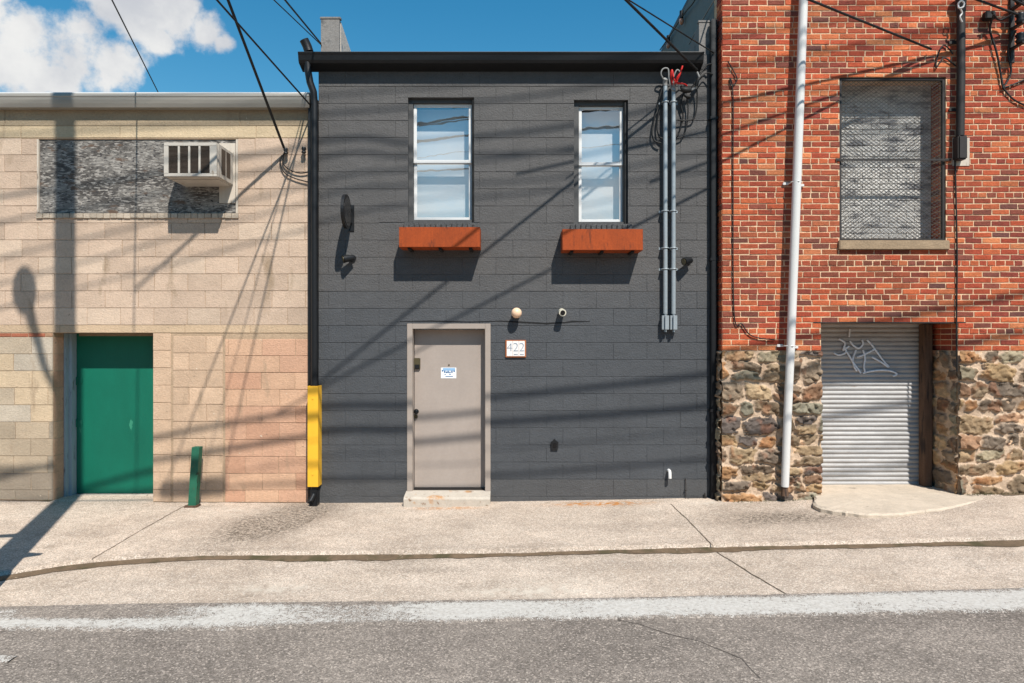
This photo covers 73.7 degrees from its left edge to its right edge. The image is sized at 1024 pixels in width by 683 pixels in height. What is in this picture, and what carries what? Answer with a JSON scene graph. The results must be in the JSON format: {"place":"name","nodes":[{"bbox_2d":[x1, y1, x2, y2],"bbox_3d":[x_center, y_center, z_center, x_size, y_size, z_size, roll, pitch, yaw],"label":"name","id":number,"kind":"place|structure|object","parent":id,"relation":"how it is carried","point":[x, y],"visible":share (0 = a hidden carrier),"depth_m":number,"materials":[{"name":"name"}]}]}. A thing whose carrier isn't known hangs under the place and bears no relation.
{"place":"outdoors","nodes":[
{"label":"outdoors","id":0,"kind":"place"},
{"bbox_2d":[0,0,686,100],"label":"sky","id":1,"kind":"structure","parent":0,"point":[46,45],"materials":[{"name":"blue"}]},
{"bbox_2d":[0,612,1023,682],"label":"asphalt lane","id":2,"kind":"structure","parent":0,"point":[960,648],"depth_m":4.42,"materials":[{"name":"grey asphalt"}]},
{"bbox_2d":[0,655,16,663],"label":"road line","id":3,"kind":"object","parent":2,"relation":"on","point":[4,659],"visible":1,"depth_m":4.38,"materials":[{"name":"paint"}]},
{"bbox_2d":[0,588,1023,631],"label":"road line","id":4,"kind":"object","parent":2,"relation":"on","point":[161,617],"visible":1,"depth_m":5.06,"materials":[{"name":"paint"}]},
{"bbox_2d":[617,619,759,677],"bbox_3d":[1.121,2.001,4.578,0.172,0.007,1.250,0,0,-42],"label":"road crack","id":5,"kind":"object","parent":2,"relation":"on","point":[697,640],"visible":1,"depth_m":4.54,"materials":[{"name":"grey asphalt"}]},
{"bbox_2d":[0,493,1023,575],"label":"sidewalk","id":6,"kind":"structure","parent":0,"point":[65,531],"depth_m":7.10,"materials":[{"name":"concrete"}]},
{"bbox_2d":[0,499,51,500],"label":"wall foot dirt","id":7,"kind":"structure","parent":6,"relation":"on","point":[23,500],"depth_m":8.30,"materials":[{"name":"soil"}]},
{"bbox_2d":[92,505,185,558],"bbox_3d":[-3.869,1.968,7.196,0.027,0.024,1.956,0,0,-2],"label":"pavement joint","id":8,"kind":"object","parent":6,"relation":"on","point":[135,533],"visible":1,"depth_m":7.01,"materials":[{"name":"grey concrete"}]},
{"bbox_2d":[183,446,202,507],"bbox_3d":[-3.797,1.647,8.130,0.172,0.782,0.155,0,0,0],"label":"bollard","id":9,"kind":"object","parent":6,"relation":"on","point":[195,476],"visible":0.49,"depth_m":8.10,"materials":[{"name":"green metal"}]},
{"bbox_2d":[154,501,304,502],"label":"wall foot dirt","id":10,"kind":"structure","parent":6,"relation":"on","point":[262,502],"depth_m":8.31,"materials":[{"name":"brown soil"}]},
{"bbox_2d":[671,504,712,545],"bbox_3d":[1.886,1.917,7.227,0.024,0.018,1.586,0,0,-1],"label":"pavement joint","id":11,"kind":"object","parent":6,"relation":"on","point":[693,525],"visible":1,"depth_m":7.12,"materials":[{"name":"grey concrete"}]},
{"bbox_2d":[733,491,1020,502],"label":"weeds","id":12,"kind":"object","parent":6,"relation":"on","point":[1003,493],"visible":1,"depth_m":8.04,"materials":[{"name":"plant"}]},
{"bbox_2d":[813,484,982,517],"bbox_3d":[4.447,1.944,7.976,2.131,0.272,1.488,0,0,0],"label":"concrete pad","id":13,"kind":"object","parent":6,"relation":"on","point":[882,501],"visible":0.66,"depth_m":7.80,"materials":[{"name":"beige concrete"}]},
{"bbox_2d":[1001,493,1023,495],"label":"wall foot dirt","id":14,"kind":"structure","parent":6,"relation":"on","point":[1006,494],"depth_m":8.01,"materials":[{"name":"soil"}]},
{"bbox_3d":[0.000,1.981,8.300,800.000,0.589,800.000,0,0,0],"label":"street","id":15,"kind":"structure","parent":0,"visible":0},
{"bbox_2d":[0,92,309,501],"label":"block building","id":16,"kind":"structure","parent":15,"relation":"on","point":[153,325],"depth_m":8.33,"materials":[{"name":"concrete block"},{"name":"felt"}]},
{"bbox_2d":[76,333,152,492],"bbox_3d":[-4.944,0.903,8.686,1.172,2.053,0.068,0,0,0],"label":"door","id":17,"kind":"structure","parent":16,"relation":"in","point":[114,379],"depth_m":8.67,"materials":[{"name":"green paint"}]},
{"bbox_2d":[164,142,232,186],"bbox_3d":[-3.711,-2.097,8.115,0.620,0.410,0.470,0,0,0],"label":"air conditioner","id":18,"kind":"object","parent":16,"relation":"attached to","point":[198,164],"visible":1,"depth_m":7.90,"materials":[{"name":"white metal"}]},
{"bbox_2d":[279,154,307,182],"bbox_3d":[-2.652,-2.114,8.300,0.349,0.364,0.016,0,0,0],"label":"wall cable","id":19,"kind":"object","parent":16,"relation":"attached to","point":[287,174],"depth_m":8.29,"materials":[{"name":"black rubber"}]},
{"bbox_2d":[282,154,307,173],"bbox_3d":[-2.636,-2.166,8.300,0.315,0.252,0.016,0,0,0],"label":"wall cable","id":20,"kind":"object","parent":16,"relation":"attached to","point":[291,170],"depth_m":8.29,"materials":[{"name":"black rubber"}]},
{"bbox_2d":[298,17,717,506],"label":"block building","id":21,"kind":"structure","parent":15,"relation":"on","point":[521,159],"depth_m":8.30,"materials":[{"name":"concrete"}]},
{"bbox_2d":[216,0,310,105],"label":"service drop","id":22,"kind":"object","parent":21,"relation":"attached to","point":[250,37],"visible":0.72,"depth_m":6.89,"materials":[{"name":"black rubber"}]},
{"bbox_2d":[274,0,321,45],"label":"service drop","id":23,"kind":"object","parent":21,"relation":"attached to","point":[296,21],"visible":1,"depth_m":7.37,"materials":[{"name":"black rubber"}]},
{"bbox_2d":[284,0,320,43],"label":"service drop","id":24,"kind":"object","parent":21,"relation":"attached to","point":[298,16],"visible":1,"depth_m":7.37,"materials":[{"name":"black rubber"}]},
{"bbox_2d":[309,488,319,505],"bbox_3d":[-2.370,1.873,8.167,0.094,0.214,0.186,0,0,0],"label":"downspout shoe","id":25,"kind":"object","parent":21,"relation":"attached to","point":[314,499],"visible":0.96,"depth_m":8.14,"materials":[{"name":"black paint"}]},
{"bbox_2d":[308,385,321,486],"bbox_3d":[-2.372,1.131,8.220,0.125,1.202,0.191,0,0,0],"label":"downspout guard","id":26,"kind":"object","parent":21,"relation":"attached to","point":[314,436],"visible":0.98,"depth_m":8.13,"materials":[{"name":"yellow paint"}]},
{"bbox_2d":[340,194,353,230],"bbox_3d":[-1.948,-1.526,8.065,0.065,0.400,0.469,0,0,0],"label":"wall lamp","id":27,"kind":"object","parent":21,"relation":"attached to","point":[347,212],"visible":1,"depth_m":8.01,"materials":[{"name":"black metal"}]},
{"bbox_2d":[342,255,355,262],"bbox_3d":[-1.968,-0.996,8.214,0.152,0.114,0.170,0,0,0],"label":"spotlight","id":28,"kind":"object","parent":21,"relation":"attached to","point":[348,258],"visible":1,"depth_m":8.17,"materials":[{"name":"black paint"}]},
{"bbox_2d":[399,227,480,251],"bbox_3d":[-0.850,-1.213,8.153,0.950,0.260,0.286,0,0,0],"label":"window box","id":29,"kind":"object","parent":21,"relation":"attached to","point":[412,239],"visible":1,"depth_m":8.01,"materials":[{"name":"orange wood"}]},
{"bbox_2d":[404,99,477,226],"bbox_3d":[-0.863,-2.206,8.452,0.902,1.719,0.375,0,0,0],"label":"window","id":30,"kind":"structure","parent":21,"relation":"in","point":[440,130],"depth_m":8.55,"materials":[{"name":"glass"}]},
{"bbox_2d":[414,330,484,486],"bbox_3d":[-0.770,0.828,8.415,0.880,1.950,0.131,0,0,0],"label":"door","id":31,"kind":"structure","parent":21,"relation":"in","point":[449,416],"depth_m":8.43,"materials":[{"name":"beige paint"}]},
{"bbox_2d":[441,368,455,377],"bbox_3d":[-0.782,0.388,8.432,0.189,0.132,0.005,0,0,0],"label":"sticker","id":32,"kind":"object","parent":31,"relation":"attached to","point":[448,372],"visible":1,"depth_m":8.43,"materials":[{"name":"white paper"}]},
{"bbox_2d":[505,340,525,356],"bbox_3d":[0.046,0.087,8.285,0.249,0.210,0.028,0,0,0],"label":"house number","id":33,"kind":"object","parent":21,"relation":"attached to","point":[515,348],"visible":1,"depth_m":8.27,"materials":[{"name":"ceramic"}]},
{"bbox_2d":[511,308,521,317],"bbox_3d":[0.054,-0.342,8.213,0.126,0.126,0.172,0,0,0],"label":"wall light","id":34,"kind":"object","parent":21,"relation":"attached to","point":[516,312],"visible":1,"depth_m":8.15,"materials":[{"name":"white glass"}]},
{"bbox_2d":[551,439,557,448],"bbox_3d":[0.516,1.244,8.281,0.090,0.125,0.035,0,0,0],"label":"outlet box","id":35,"kind":"object","parent":21,"relation":"attached to","point":[554,443],"visible":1,"depth_m":8.27,"materials":[{"name":"plastic"}]},
{"bbox_2d":[558,308,565,315],"bbox_3d":[0.604,-0.351,8.219,0.089,0.100,0.164,0,0,0],"label":"security camera","id":36,"kind":"object","parent":21,"relation":"attached to","point":[561,311],"visible":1,"depth_m":8.15,"materials":[{"name":"beige plastic"}]},
{"bbox_2d":[570,101,631,228],"bbox_3d":[1.082,-2.181,8.452,0.756,1.707,0.376,0,0,0],"label":"window","id":37,"kind":"structure","parent":21,"relation":"in","point":[598,125],"depth_m":8.55,"materials":[{"name":"glass"}]},
{"bbox_2d":[561,229,642,254],"bbox_3d":[1.064,-1.183,8.153,0.944,0.272,0.286,0,0,0],"label":"window box","id":38,"kind":"object","parent":21,"relation":"attached to","point":[602,241],"visible":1,"depth_m":8.01,"materials":[{"name":"orange wood"}]},
{"bbox_2d":[659,77,669,331],"bbox_3d":[1.847,-1.646,8.239,0.130,3.064,0.120,0,0,0],"label":"conduit","id":39,"kind":"object","parent":21,"relation":"attached to","point":[665,270],"visible":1,"depth_m":8.21,"materials":[{"name":"grey metal"}]},
{"bbox_2d":[667,469,671,478],"bbox_3d":[1.902,1.598,8.252,0.040,0.106,0.094,0,0,0],"label":"pipe elbow","id":40,"kind":"object","parent":21,"relation":"attached to","point":[669,474],"visible":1,"depth_m":8.22,"materials":[{"name":"white plastic"}]},
{"bbox_2d":[629,0,713,53],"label":"service drop","id":41,"kind":"object","parent":21,"relation":"attached to","point":[671,26],"visible":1,"depth_m":7.63,"materials":[{"name":"black rubber"}]},
{"bbox_2d":[669,82,677,331],"bbox_3d":[1.946,-1.628,8.239,0.130,3.028,0.120,0,0,0],"label":"conduit","id":42,"kind":"object","parent":21,"relation":"attached to","point":[673,211],"visible":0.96,"depth_m":8.21,"materials":[{"name":"grey metal"}]},
{"bbox_2d":[651,63,712,143],"bbox_3d":[2.050,-2.864,8.195,0.732,0.957,0.153,0,0,0],"label":"service splice","id":43,"kind":"object","parent":21,"relation":"attached to","point":[684,90],"visible":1,"depth_m":8.21,"materials":[{"name":"black rubber"}]},
{"bbox_2d":[624,0,697,70],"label":"service drop","id":44,"kind":"object","parent":43,"relation":"attached to","point":[630,4],"visible":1,"depth_m":7.53,"materials":[{"name":"black rubber"}]},
{"bbox_2d":[681,257,692,265],"bbox_3d":[2.105,-0.966,8.214,0.152,0.114,0.170,0,0,0],"label":"spotlight","id":45,"kind":"object","parent":21,"relation":"attached to","point":[686,261],"visible":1,"depth_m":8.17,"materials":[{"name":"black paint"}]},
{"bbox_2d":[0,546,1023,606],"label":"gutter apron","id":46,"kind":"object","parent":15,"relation":"on","point":[840,570],"visible":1,"depth_m":5.75,"materials":[{"name":"concrete"}]},
{"bbox_2d":[0,540,1023,580],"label":"gutter seam","id":47,"kind":"object","parent":46,"relation":"on","point":[387,557],"visible":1,"depth_m":6.37,"materials":[{"name":"concrete"}]},
{"bbox_2d":[717,552,785,593],"bbox_3d":[2.027,1.960,5.767,0.029,0.008,1.187,0,0,-13],"label":"pavement joint","id":48,"kind":"object","parent":46,"relation":"on","point":[752,574],"visible":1,"depth_m":5.75,"materials":[{"name":"grey concrete"}]},
{"bbox_2d":[661,0,1023,501],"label":"brick building","id":49,"kind":"structure","parent":15,"relation":"on","point":[884,392],"depth_m":8.10,"materials":[{"name":"brick"}]},
{"bbox_2d":[660,0,694,49],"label":"string lights","id":50,"kind":"object","parent":49,"relation":"attached to","point":[681,21],"visible":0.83,"depth_m":9.82,"materials":[{"name":"black paint"}]},
{"bbox_2d":[689,0,714,43],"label":"wall conduit","id":51,"kind":"object","parent":49,"relation":"attached to","point":[703,18],"depth_m":8.58,"materials":[{"name":"grey metal"}]},
{"bbox_2d":[728,62,774,339],"bbox_3d":[2.830,-1.660,8.078,0.562,3.297,0.014,0,0,0],"label":"wall cable","id":52,"kind":"object","parent":49,"relation":"attached to","point":[731,83],"depth_m":8.07,"materials":[{"name":"black rubber"}]},
{"bbox_2d":[777,0,807,495],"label":"rain pipe","id":53,"kind":"object","parent":49,"relation":"attached to","point":[797,185],"visible":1,"depth_m":7.93,"materials":[{"name":"white metal"}]},
{"bbox_2d":[807,0,931,49],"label":"service drop","id":54,"kind":"object","parent":49,"relation":"attached to","point":[868,23],"visible":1,"depth_m":7.53,"materials":[{"name":"black rubber"}]},
{"bbox_2d":[835,78,950,249],"bbox_3d":[4.515,-2.121,8.243,1.363,2.072,0.375,0,0,0],"label":"window","id":55,"kind":"structure","parent":49,"relation":"in","point":[885,134],"depth_m":8.38,"materials":[{"name":"metal"}]},
{"bbox_2d":[935,44,955,68],"bbox_3d":[5.130,-3.371,8.078,0.251,0.286,0.016,0,0,0],"label":"wall cable","id":56,"kind":"object","parent":49,"relation":"attached to","point":[948,48],"depth_m":8.07,"materials":[{"name":"black rubber"}]},
{"bbox_2d":[949,0,969,165],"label":"service riser","id":57,"kind":"object","parent":49,"relation":"attached to","point":[960,148],"visible":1,"depth_m":7.99,"materials":[{"name":"metal"}]},
{"bbox_2d":[954,161,957,371],"bbox_3d":[5.252,-0.893,8.078,0.040,2.508,0.018,0,0,0],"label":"wall cable","id":58,"kind":"object","parent":57,"relation":"hanging from","point":[956,264],"depth_m":8.07,"materials":[{"name":"black rubber"}]},
{"bbox_2d":[982,0,1023,87],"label":"insulator rack","id":59,"kind":"object","parent":49,"relation":"attached to","point":[989,16],"visible":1,"depth_m":8.05,"materials":[{"name":"metal"}]},
{"bbox_2d":[975,0,1018,15],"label":"service drop","id":60,"kind":"object","parent":59,"relation":"attached to","point":[998,7],"visible":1,"depth_m":7.83,"materials":[{"name":"black rubber"}]},
{"bbox_2d":[1002,88,1023,105],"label":"wall cable","id":61,"kind":"object","parent":59,"relation":"attached to","point":[1009,95],"depth_m":8.07,"materials":[{"name":"black rubber"}]},
{"bbox_2d":[1004,79,1023,87],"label":"wall cable","id":62,"kind":"object","parent":59,"relation":"attached to","point":[1014,83],"depth_m":8.07,"materials":[{"name":"black rubber"}]},
{"bbox_2d":[1013,0,1023,5],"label":"service drop","id":63,"kind":"object","parent":59,"relation":"attached to","point":[1019,2],"visible":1,"depth_m":7.85,"materials":[{"name":"black rubber"}]},
{"bbox_3d":[-4.363,-3.070,5.055,0.943,10.800,0.850,0,0,0],"label":"utility pole","id":64,"kind":"object","parent":15,"relation":"on","visible":0},
{"bbox_2d":[111,0,157,91],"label":"service drop","id":65,"kind":"object","parent":64,"relation":"attached to","point":[131,38],"visible":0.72,"depth_m":7.64,"materials":[{"name":"black rubber"}]},
{"bbox_3d":[-2.740,-2.309,8.285,0.057,0.070,0.090,0,0,0],"label":"insulator","id":66,"kind":"object","parent":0,"visible":0},
{"bbox_2d":[227,0,284,148],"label":"service drop","id":67,"kind":"object","parent":66,"relation":"attached to","point":[255,71],"visible":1,"depth_m":7.54,"materials":[{"name":"black rubber"}]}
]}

